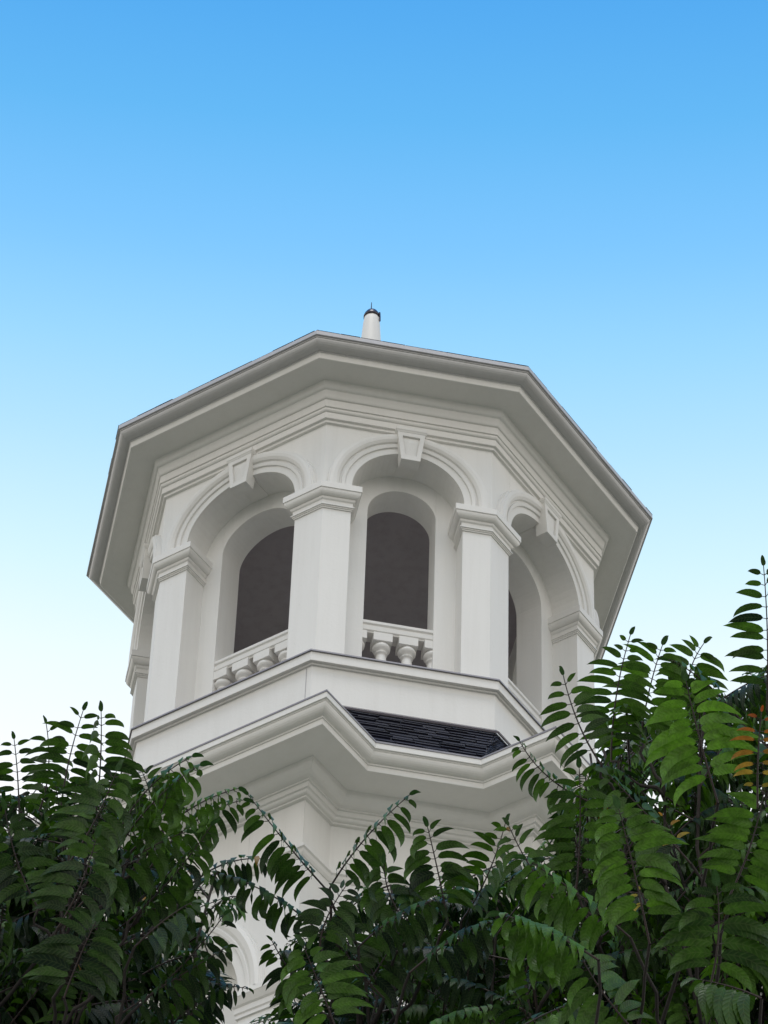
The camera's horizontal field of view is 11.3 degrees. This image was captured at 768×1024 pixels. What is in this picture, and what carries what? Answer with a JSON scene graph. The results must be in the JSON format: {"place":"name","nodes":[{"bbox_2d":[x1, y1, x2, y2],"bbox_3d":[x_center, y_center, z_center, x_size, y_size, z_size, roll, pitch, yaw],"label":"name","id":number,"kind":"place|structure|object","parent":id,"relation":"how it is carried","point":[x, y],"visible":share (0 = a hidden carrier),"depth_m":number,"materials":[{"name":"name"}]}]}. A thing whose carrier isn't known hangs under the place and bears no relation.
{"place":"outdoors","nodes":[
{"label":"outdoors","id":0,"kind":"place"},
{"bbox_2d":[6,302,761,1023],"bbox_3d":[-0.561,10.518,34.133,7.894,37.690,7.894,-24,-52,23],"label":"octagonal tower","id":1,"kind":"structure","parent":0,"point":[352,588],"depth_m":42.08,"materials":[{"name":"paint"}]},
{"bbox_2d":[0,0,767,828],"label":"sky","id":2,"kind":"structure","parent":0,"point":[572,192],"materials":[{"name":"blue"}]},
{"label":"ground","id":3,"kind":"structure","parent":0,"visible":0},
{"bbox_2d":[0,700,268,1023],"bbox_3d":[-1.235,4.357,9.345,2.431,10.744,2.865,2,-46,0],"label":"pinnate leaf tree","id":4,"kind":"object","parent":3,"relation":"on","point":[88,963],"visible":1,"depth_m":11.25,"materials":[{"name":"green plant"}]},
{"bbox_2d":[202,790,579,1023],"bbox_3d":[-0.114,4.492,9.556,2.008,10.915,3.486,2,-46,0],"label":"pinnate leaf tree","id":5,"kind":"object","parent":3,"relation":"on","point":[366,980],"visible":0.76,"depth_m":11.37,"materials":[{"name":"green plant"}]},
{"bbox_2d":[387,555,767,1023],"bbox_3d":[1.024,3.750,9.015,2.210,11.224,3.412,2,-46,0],"label":"pinnate leaf tree","id":6,"kind":"object","parent":3,"relation":"on","point":[689,945],"visible":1,"depth_m":10.97,"materials":[{"name":"green plant"}]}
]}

